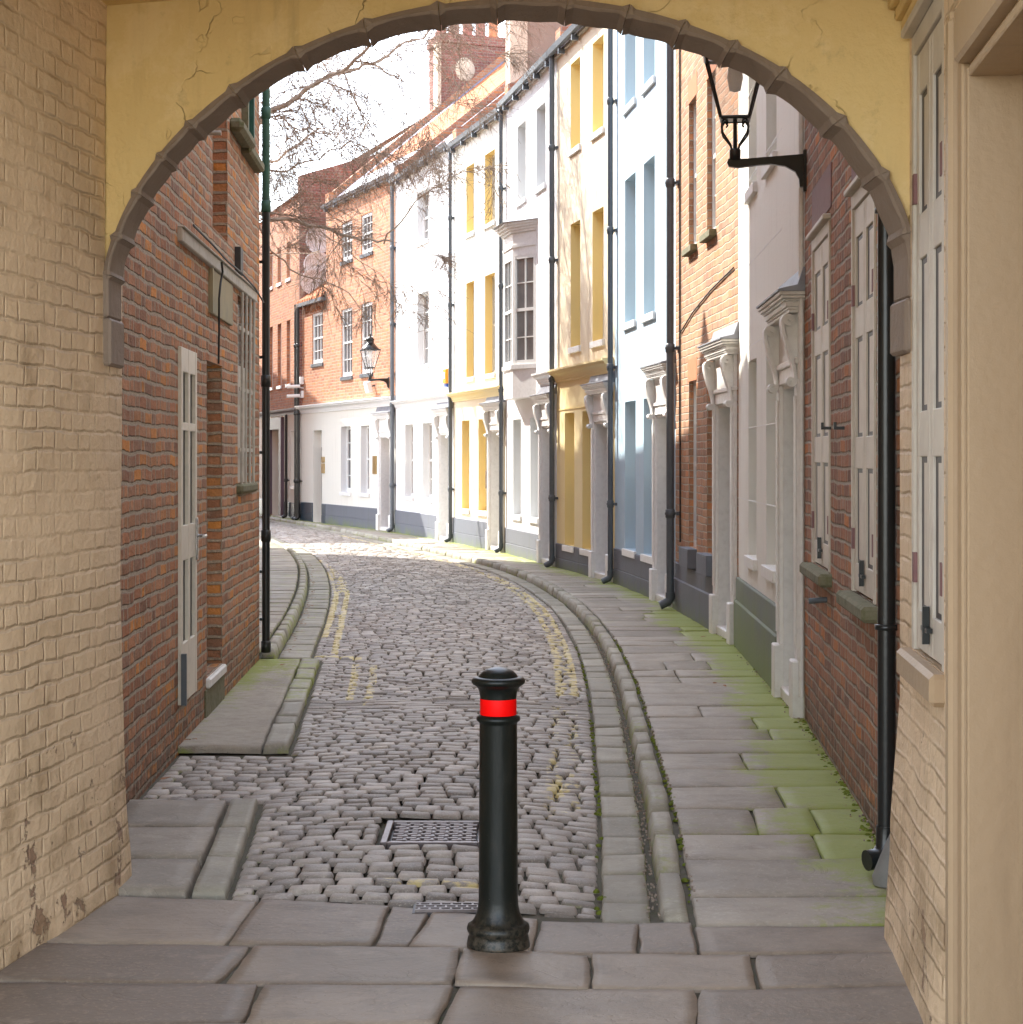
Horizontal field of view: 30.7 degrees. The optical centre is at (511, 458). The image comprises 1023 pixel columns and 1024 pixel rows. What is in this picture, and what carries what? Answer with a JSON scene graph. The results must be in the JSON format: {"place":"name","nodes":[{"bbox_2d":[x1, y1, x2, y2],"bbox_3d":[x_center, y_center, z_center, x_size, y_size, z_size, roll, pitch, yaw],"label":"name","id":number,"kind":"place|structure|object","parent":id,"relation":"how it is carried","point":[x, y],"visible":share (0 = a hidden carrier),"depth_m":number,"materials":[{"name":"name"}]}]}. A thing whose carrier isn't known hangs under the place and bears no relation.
{"place":"outdoors","nodes":[
{"label":"outdoors","id":0,"kind":"place"},
{"bbox_2d":[118,536,297,898],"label":"pavement","id":1,"kind":"structure","parent":0,"point":[171,841],"depth_m":8.46,"materials":[{"name":"stone"}]},
{"bbox_2d":[141,520,597,918],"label":"road","id":2,"kind":"structure","parent":0,"point":[371,603],"depth_m":10.77,"materials":[{"name":"stone"}]},
{"bbox_2d":[259,21,504,222],"label":"sky","id":3,"kind":"structure","parent":0,"point":[390,129],"materials":[{"name":"white"}]},
{"bbox_2d":[0,896,922,1023],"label":"passage floor","id":4,"kind":"structure","parent":0,"point":[132,960],"depth_m":6.16,"materials":[{"name":"grey stone"}]},
{"bbox_2d":[412,902,477,916],"bbox_3d":[-0.210,1.696,7.016,0.320,0.025,0.140,0,0,0],"label":"gully cover","id":5,"kind":"object","parent":4,"relation":"on","point":[429,908],"visible":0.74,"depth_m":6.99,"materials":[{"name":"metal"}]},
{"bbox_2d":[467,667,529,952],"bbox_3d":[-0.046,1.214,6.500,0.220,0.973,0.220,0,0,0],"label":"bollard","id":6,"kind":"object","parent":4,"relation":"on","point":[498,923],"visible":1,"depth_m":6.44,"materials":[{"name":"metal"}]},
{"bbox_2d":[0,0,1022,1023],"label":"archway building","id":7,"kind":"structure","parent":4,"relation":"on","point":[114,114],"depth_m":6.41,"materials":[{"name":"beige paint"}]},
{"bbox_2d":[888,0,944,706],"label":"shuttered window","id":8,"kind":"structure","parent":7,"relation":"in","point":[928,38],"depth_m":5.96,"materials":[{"name":"beige paint"}]},
{"bbox_2d":[138,549,826,1023],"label":"road bed","id":9,"kind":"object","parent":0,"point":[538,917],"visible":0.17,"depth_m":8.78,"materials":[{"name":"grey stone"}]},
{"bbox_2d":[178,659,300,753],"bbox_3d":[-1.809,1.700,13.258,0.503,0.044,4.797,0,0,-2],"label":"footway pad","id":10,"kind":"object","parent":9,"relation":"on","point":[240,718],"visible":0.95,"depth_m":12.24,"materials":[{"name":"grey stone"}]},
{"bbox_2d":[191,534,319,899],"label":"kerb","id":11,"kind":"structure","parent":9,"relation":"on","point":[216,877],"depth_m":10.87,"materials":[{"name":"stone"}]},
{"bbox_2d":[380,820,478,849],"bbox_3d":[-0.350,1.712,8.470,0.460,0.039,0.500,0,0,0],"label":"drain grate","id":12,"kind":"object","parent":9,"relation":"on","point":[449,834],"visible":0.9,"depth_m":8.46,"materials":[{"name":"metal"}]},
{"bbox_2d":[259,518,650,924],"bbox_3d":[-2.513,1.720,31.405,3.758,0.050,49.495,0,0,-9],"label":"gutter","id":13,"kind":"object","parent":9,"relation":"on","point":[624,889],"visible":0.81,"depth_m":11.09,"materials":[{"name":"grey stone"}]},
{"bbox_2d":[160,565,869,838],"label":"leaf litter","id":14,"kind":"object","parent":13,"relation":"on","point":[519,749],"visible":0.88,"depth_m":13.54,"materials":[{"name":"brown plant"}]},
{"bbox_2d":[590,629,873,917],"bbox_3d":[1.265,1.668,12.442,1.276,0.068,11.111,0,0,1],"label":"grit","id":15,"kind":"object","parent":13,"relation":"on","point":[649,838],"visible":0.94,"depth_m":9.40,"materials":[{"name":"grey gravel"}]},
{"bbox_2d":[259,514,886,926],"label":"pavement","id":16,"kind":"structure","parent":0,"point":[775,870],"depth_m":9.53,"materials":[{"name":"stone"}]},
{"bbox_2d":[575,638,875,914],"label":"moss clumps","id":17,"kind":"object","parent":16,"relation":"on","point":[681,845],"visible":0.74,"depth_m":9.52,"materials":[{"name":"green plant"}]},
{"bbox_2d":[872,834,889,887],"bbox_3d":[1.491,1.557,7.360,0.137,0.250,0.130,0,0,0],"label":"guard stone","id":18,"kind":"object","parent":16,"relation":"on","point":[880,876],"visible":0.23,"depth_m":7.33,"materials":[{"name":"grey stone"}]},
{"label":"ground","id":19,"kind":"structure","parent":0,"visible":0},
{"bbox_2d":[120,88,270,803],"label":"brick building","id":20,"kind":"structure","parent":19,"relation":"on","point":[190,571],"depth_m":11.49,"materials":[{"name":"brown brick"}]},
{"bbox_2d":[178,346,206,705],"bbox_3d":[-1.926,0.393,11.208,0.119,2.094,0.700,0,0,-2],"label":"door","id":21,"kind":"structure","parent":20,"relation":"in","point":[188,535],"depth_m":11.18,"materials":[{"name":"beige paint"}]},
{"bbox_2d":[192,224,263,363],"bbox_3d":[-1.948,-1.004,13.012,0.058,0.748,4.103,0,0,-2],"label":"hanging cable","id":22,"kind":"object","parent":20,"relation":"hanging from","point":[222,255],"visible":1,"depth_m":12.42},
{"bbox_2d":[236,292,257,493],"bbox_3d":[-2.095,-0.492,14.458,0.150,1.515,1.114,0,0,-2],"label":"barred window","id":23,"kind":"structure","parent":20,"relation":"in","point":[246,487],"depth_m":14.38,"materials":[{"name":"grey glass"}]},
{"bbox_2d":[241,98,263,172],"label":"green window","id":24,"kind":"structure","parent":20,"relation":"in","point":[251,156],"depth_m":14.98,"materials":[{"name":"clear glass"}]},
{"bbox_2d":[293,282,325,522],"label":"terraced house","id":25,"kind":"structure","parent":19,"relation":"on","point":[312,503],"depth_m":48.45,"materials":[{"name":"white paint"}]},
{"bbox_2d":[286,377,303,397],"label":"security camera","id":26,"kind":"object","parent":25,"relation":"attached to","point":[301,380],"visible":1,"depth_m":49.22,"materials":[{"name":"white plastic"}]},
{"bbox_2d":[301,269,325,293],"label":"satellite dish","id":27,"kind":"object","parent":25,"relation":"attached to","point":[310,281],"visible":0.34,"depth_m":49.25,"materials":[{"name":"grey metal"}]},
{"bbox_2d":[310,312,322,367],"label":"window","id":28,"kind":"structure","parent":25,"relation":"in","point":[317,342],"depth_m":48.12,"materials":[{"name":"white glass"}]},
{"bbox_2d":[321,457,324,472],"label":"name plate","id":29,"kind":"object","parent":25,"relation":"attached to","point":[322,464],"visible":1,"depth_m":47.37,"materials":[{"name":"gold metal"}]},
{"bbox_2d":[259,43,401,320],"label":"birch tree","id":30,"kind":"object","parent":19,"relation":"on","point":[281,156],"visible":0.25,"depth_m":40.40,"materials":[{"name":"brown plant"}]},
{"bbox_2d":[259,120,418,519],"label":"terraced house","id":31,"kind":"structure","parent":19,"relation":"on","point":[283,416],"depth_m":51.85,"materials":[{"name":"orange brick"}]},
{"bbox_2d":[270,328,272,390],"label":"window","id":32,"kind":"structure","parent":31,"relation":"in","point":[271,388],"depth_m":54.17,"materials":[{"name":"white glass"}]},
{"bbox_2d":[270,254,272,290],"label":"window","id":33,"kind":"structure","parent":31,"relation":"in","point":[271,287],"depth_m":54.17,"materials":[{"name":"white glass"}]},
{"bbox_2d":[303,251,325,273],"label":"satellite dish","id":34,"kind":"object","parent":31,"relation":"attached to","point":[308,262],"visible":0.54,"depth_m":49.26,"materials":[{"name":"grey metal"}]},
{"bbox_2d":[306,229,325,252],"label":"satellite dish","id":35,"kind":"object","parent":31,"relation":"attached to","point":[320,245],"visible":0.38,"depth_m":49.31,"materials":[{"name":"grey metal"}]},
{"bbox_2d":[259,17,557,362],"bbox_3d":[-2.640,-4.108,30.389,9.490,11.648,6.822,0,0,42],"label":"birch tree","id":36,"kind":"object","parent":19,"relation":"on","point":[296,98],"visible":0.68,"depth_m":29.18,"materials":[{"name":"brown plant"}]},
{"bbox_2d":[319,19,504,531],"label":"terraced house","id":37,"kind":"structure","parent":19,"relation":"on","point":[358,436],"depth_m":44.74,"materials":[{"name":"paint"}]},
{"bbox_2d":[339,427,350,495],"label":"window","id":38,"kind":"structure","parent":37,"relation":"in","point":[348,493],"depth_m":45.83,"materials":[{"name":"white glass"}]},
{"bbox_2d":[340,307,352,380],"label":"window","id":39,"kind":"structure","parent":37,"relation":"in","point":[347,338],"depth_m":45.49,"materials":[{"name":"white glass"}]},
{"bbox_2d":[340,221,352,265],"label":"window","id":40,"kind":"structure","parent":37,"relation":"in","point":[351,260],"depth_m":45.47,"materials":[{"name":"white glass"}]},
{"bbox_2d":[359,426,369,496],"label":"window","id":41,"kind":"structure","parent":37,"relation":"in","point":[360,494],"depth_m":44.23,"materials":[{"name":"white glass"}]},
{"bbox_2d":[359,302,372,377],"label":"window","id":42,"kind":"structure","parent":37,"relation":"in","point":[369,362],"depth_m":44.01,"materials":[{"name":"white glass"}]},
{"bbox_2d":[359,212,372,258],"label":"window","id":43,"kind":"structure","parent":37,"relation":"in","point":[366,216],"depth_m":43.89,"materials":[{"name":"white glass"}]},
{"bbox_2d":[363,381,374,392],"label":"floodlight","id":44,"kind":"object","parent":37,"relation":"attached to","point":[368,386],"visible":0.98,"depth_m":42.99,"materials":[{"name":"white plastic"}]},
{"bbox_2d":[360,334,388,387],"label":"wall lantern","id":45,"kind":"object","parent":37,"relation":"attached to","point":[370,346],"depth_m":41.91,"materials":[{"name":"black metal"}]},
{"bbox_2d":[372,456,376,473],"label":"name plate","id":46,"kind":"object","parent":37,"relation":"attached to","point":[374,464],"visible":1,"depth_m":43.08,"materials":[{"name":"gold metal"}]},
{"bbox_2d":[387,83,504,541],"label":"terraced house","id":47,"kind":"structure","parent":19,"relation":"on","point":[419,403],"depth_m":39.53,"materials":[{"name":"white paint"}]},
{"bbox_2d":[403,424,413,500],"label":"window","id":48,"kind":"structure","parent":47,"relation":"in","point":[407,498],"depth_m":40.69,"materials":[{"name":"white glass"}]},
{"bbox_2d":[415,293,428,370],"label":"window","id":49,"kind":"structure","parent":47,"relation":"in","point":[426,346],"depth_m":39.38,"materials":[{"name":"white glass"}]},
{"bbox_2d":[415,194,428,247],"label":"window","id":50,"kind":"structure","parent":47,"relation":"in","point":[426,218],"depth_m":39.38,"materials":[{"name":"white glass"}]},
{"bbox_2d":[420,423,432,502],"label":"window","id":51,"kind":"structure","parent":47,"relation":"in","point":[429,500],"depth_m":39.05,"materials":[{"name":"white glass"}]},
{"bbox_2d":[443,369,447,386],"bbox_3d":[-1.304,-1.595,36.940,0.078,0.360,0.260,0,0,-16],"label":"alarm box","id":52,"kind":"object","parent":47,"relation":"attached to","point":[445,377],"visible":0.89,"depth_m":36.84,"materials":[{"name":"yellow plastic"}]},
{"bbox_2d":[259,515,688,922],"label":"kerb","id":53,"kind":"structure","parent":19,"relation":"on","point":[667,871],"depth_m":10.74,"materials":[{"name":"stone"}]},
{"bbox_2d":[444,21,564,552],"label":"terraced house","id":54,"kind":"structure","parent":19,"relation":"on","point":[473,396],"depth_m":34.83,"materials":[{"name":"paint"}]},
{"bbox_2d":[460,509,469,513],"bbox_3d":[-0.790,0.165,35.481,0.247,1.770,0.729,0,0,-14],"label":"window sill","id":55,"kind":"structure","parent":54,"relation":"in","point":[465,511],"depth_m":35.32,"materials":[{"name":"white stone"}]},
{"bbox_2d":[464,284,474,382],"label":"window","id":56,"kind":"structure","parent":54,"relation":"in","point":[469,379],"depth_m":35.43,"materials":[{"name":"white glass"}]},
{"bbox_2d":[464,169,474,239],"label":"window","id":57,"kind":"structure","parent":54,"relation":"in","point":[472,233],"depth_m":35.40,"materials":[{"name":"white paint"}]},
{"bbox_2d":[476,437,486,516],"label":"window","id":58,"kind":"structure","parent":54,"relation":"in","point":[480,513],"depth_m":34.43,"materials":[{"name":"white glass"}]},
{"bbox_2d":[485,471,486,488],"bbox_3d":[-0.430,0.385,33.676,0.034,0.320,0.252,0,0,-14],"label":"plaque","id":59,"kind":"object","parent":54,"relation":"attached to","point":[486,479],"visible":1,"depth_m":33.73,"materials":[{"name":"brown metal"}]},
{"bbox_2d":[482,275,495,378],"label":"window","id":60,"kind":"structure","parent":54,"relation":"in","point":[491,375],"depth_m":33.96,"materials":[{"name":"white glass"}]},
{"bbox_2d":[482,154,495,229],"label":"window","id":61,"kind":"structure","parent":54,"relation":"in","point":[493,221],"depth_m":33.95,"materials":[{"name":"white paint"}]},
{"bbox_2d":[493,52,556,566],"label":"terraced house","id":62,"kind":"structure","parent":19,"relation":"on","point":[523,233],"depth_m":30.22,"materials":[{"name":"white paint"}]},
{"bbox_2d":[493,205,537,400],"bbox_3d":[0.023,-2.540,30.711,0.522,3.120,2.260,0,0,-11],"label":"bay window","id":63,"kind":"structure","parent":62,"relation":"in","point":[519,237],"depth_m":30.18,"materials":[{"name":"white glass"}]},
{"bbox_2d":[511,514,521,520],"bbox_3d":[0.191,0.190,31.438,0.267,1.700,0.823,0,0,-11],"label":"window sill","id":64,"kind":"structure","parent":62,"relation":"in","point":[513,517],"depth_m":31.28,"materials":[{"name":"white stone"}]},
{"bbox_2d":[515,197,525,208],"bbox_3d":[0.228,-4.254,31.033,0.192,0.088,0.852,0,0,-11],"label":"window sill","id":65,"kind":"structure","parent":62,"relation":"in","point":[520,202],"depth_m":30.93,"materials":[{"name":"white stone"}]},
{"bbox_2d":[527,517,537,523],"bbox_3d":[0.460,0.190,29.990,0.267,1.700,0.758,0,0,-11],"label":"window sill","id":66,"kind":"structure","parent":62,"relation":"in","point":[529,519],"depth_m":29.92,"materials":[{"name":"white stone"}]},
{"bbox_2d":[534,182,545,194],"bbox_3d":[0.526,-4.254,29.433,0.192,0.088,0.819,0,0,-11],"label":"window sill","id":67,"kind":"structure","parent":62,"relation":"in","point":[540,188],"depth_m":29.37,"materials":[{"name":"white stone"}]},
{"bbox_2d":[544,24,614,581],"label":"terraced house","id":68,"kind":"structure","parent":19,"relation":"on","point":[579,373],"depth_m":26.63,"materials":[{"name":"beige paint"}]},
{"bbox_2d":[562,545,573,552],"bbox_3d":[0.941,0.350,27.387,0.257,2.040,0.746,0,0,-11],"label":"window sill","id":69,"kind":"structure","parent":68,"relation":"in","point":[566,548],"depth_m":27.28,"materials":[{"name":"white stone"}]},
{"bbox_2d":[568,345,580,353],"bbox_3d":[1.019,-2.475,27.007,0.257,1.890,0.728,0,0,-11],"label":"window sill","id":70,"kind":"structure","parent":68,"relation":"in","point":[577,348],"depth_m":26.89,"materials":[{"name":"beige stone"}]},
{"bbox_2d":[568,143,580,157],"bbox_3d":[0.980,-4.454,26.999,0.182,0.088,0.728,0,0,-11],"label":"window sill","id":71,"kind":"structure","parent":68,"relation":"in","point":[574,150],"depth_m":26.89,"materials":[{"name":"white paint"}]},
{"bbox_2d":[579,548,590,555],"bbox_3d":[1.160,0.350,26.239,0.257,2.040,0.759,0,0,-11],"label":"window sill","id":72,"kind":"structure","parent":68,"relation":"in","point":[584,552],"depth_m":26.32,"materials":[{"name":"white stone"}]},
{"bbox_2d":[589,212,604,348],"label":"window","id":73,"kind":"structure","parent":68,"relation":"in","point":[601,342],"depth_m":25.92,"materials":[{"name":"white wood"}]},
{"bbox_2d":[589,44,604,141],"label":"window","id":74,"kind":"structure","parent":68,"relation":"in","point":[601,130],"depth_m":25.83,"materials":[{"name":"white paint"}]},
{"bbox_2d":[601,29,675,606],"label":"terraced house","id":75,"kind":"structure","parent":19,"relation":"on","point":[637,558],"depth_m":22.87,"materials":[{"name":"white paint"}]},
{"bbox_2d":[622,548,635,558],"bbox_3d":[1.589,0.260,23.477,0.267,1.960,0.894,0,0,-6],"label":"window sill","id":76,"kind":"structure","parent":75,"relation":"in","point":[625,552],"depth_m":23.39,"materials":[{"name":"white stone"}]},
{"bbox_2d":[622,319,635,330],"bbox_3d":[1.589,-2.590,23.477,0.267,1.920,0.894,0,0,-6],"label":"window sill","id":77,"kind":"structure","parent":75,"relation":"in","point":[631,324],"depth_m":23.39,"materials":[{"name":"white stone"}]},
{"bbox_2d":[622,97,635,116],"bbox_3d":[1.555,-4.424,23.474,0.192,0.088,0.894,0,0,-6],"label":"window sill","id":78,"kind":"structure","parent":75,"relation":"in","point":[632,102],"depth_m":23.39,"materials":[{"name":"white paint"}]},
{"bbox_2d":[640,554,651,563],"bbox_3d":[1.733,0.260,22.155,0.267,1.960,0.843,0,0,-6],"label":"window sill","id":79,"kind":"structure","parent":75,"relation":"in","point":[645,558],"depth_m":22.15,"materials":[{"name":"white stone"}]},
{"bbox_2d":[640,311,655,323],"bbox_3d":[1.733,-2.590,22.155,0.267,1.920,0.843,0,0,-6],"label":"window sill","id":80,"kind":"structure","parent":75,"relation":"in","point":[649,316],"depth_m":22.03,"materials":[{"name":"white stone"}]},
{"bbox_2d":[640,75,655,95],"bbox_3d":[1.695,-4.424,22.151,0.192,0.088,0.843,0,0,-6],"label":"window sill","id":81,"kind":"structure","parent":75,"relation":"in","point":[652,80],"depth_m":22.06,"materials":[{"name":"white stone"}]},
{"bbox_2d":[658,43,738,643],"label":"terraced house","id":82,"kind":"structure","parent":19,"relation":"on","point":[701,572],"depth_m":18.54,"materials":[{"name":"brick"}]},
{"bbox_2d":[679,381,696,568],"bbox_3d":[1.878,0.160,19.226,0.222,1.920,0.635,0,0,-3],"label":"window","id":83,"kind":"structure","parent":82,"relation":"in","point":[687,555],"depth_m":19.45,"materials":[{"name":"wood"}]},
{"bbox_2d":[682,102,696,256],"bbox_3d":[1.893,-2.905,19.227,0.192,1.590,0.635,0,0,-3],"label":"window","id":84,"kind":"structure","parent":82,"relation":"in","point":[690,249],"depth_m":19.45,"materials":[{"name":"white glass"}]},
{"bbox_2d":[696,410,712,576],"bbox_3d":[1.936,0.160,17.978,0.222,1.920,0.634,0,0,-3],"label":"window","id":85,"kind":"structure","parent":82,"relation":"in","point":[703,559],"depth_m":17.81,"materials":[{"name":"grey glass"}]},
{"bbox_2d":[699,76,715,242],"bbox_3d":[1.951,-2.905,17.979,0.192,1.590,0.634,0,0,-3],"label":"window","id":86,"kind":"structure","parent":82,"relation":"in","point":[710,233],"depth_m":18.20,"materials":[{"name":"white glass"}]},
{"bbox_2d":[734,74,804,718],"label":"terraced house","id":87,"kind":"structure","parent":19,"relation":"on","point":[769,622],"depth_m":13.62,"materials":[{"name":"paint"}]},
{"bbox_2d":[744,555,756,570],"bbox_3d":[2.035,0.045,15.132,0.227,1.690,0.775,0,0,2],"label":"window sill","id":88,"kind":"structure","parent":87,"relation":"in","point":[750,562],"depth_m":14.94,"materials":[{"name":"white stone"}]},
{"bbox_2d":[744,181,756,204],"bbox_3d":[1.997,-2.154,15.133,0.152,0.088,0.775,0,0,2],"label":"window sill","id":89,"kind":"structure","parent":87,"relation":"in","point":[751,191],"depth_m":15.02,"materials":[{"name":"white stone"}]},
{"bbox_2d":[761,564,775,582],"bbox_3d":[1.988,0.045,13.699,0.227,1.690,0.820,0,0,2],"label":"window sill","id":90,"kind":"structure","parent":87,"relation":"in","point":[767,572],"depth_m":13.59,"materials":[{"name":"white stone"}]},
{"bbox_2d":[761,150,776,179],"bbox_3d":[1.949,-2.154,13.700,0.152,0.088,0.820,0,0,2],"label":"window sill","id":91,"kind":"structure","parent":87,"relation":"in","point":[766,169],"depth_m":13.72,"materials":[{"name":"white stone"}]},
{"bbox_2d":[799,119,899,870],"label":"terraced house","id":92,"kind":"structure","parent":19,"relation":"on","point":[849,568],"depth_m":9.03,"materials":[{"name":"red brick"}]},
{"bbox_2d":[701,55,806,191],"bbox_3d":[1.517,-2.275,11.648,0.660,1.230,0.420,0,0,7],"label":"wall lantern","id":93,"kind":"object","parent":92,"relation":"attached to","point":[797,164],"depth_m":11.62,"materials":[{"name":"black metal"}]},
{"bbox_2d":[799,213,831,586],"bbox_3d":[1.770,-0.317,10.633,0.155,2.025,1.194,0,0,4],"label":"shuttered window","id":94,"kind":"structure","parent":92,"relation":"in","point":[819,236],"depth_m":10.64,"materials":[{"name":"beige paint"}]},
{"bbox_2d":[836,175,876,622],"bbox_3d":[1.629,-0.293,8.602,0.155,2.015,1.062,0,0,4],"label":"shuttered window","id":95,"kind":"structure","parent":92,"relation":"in","point":[863,216],"depth_m":8.60,"materials":[{"name":"beige paint"}]}
]}

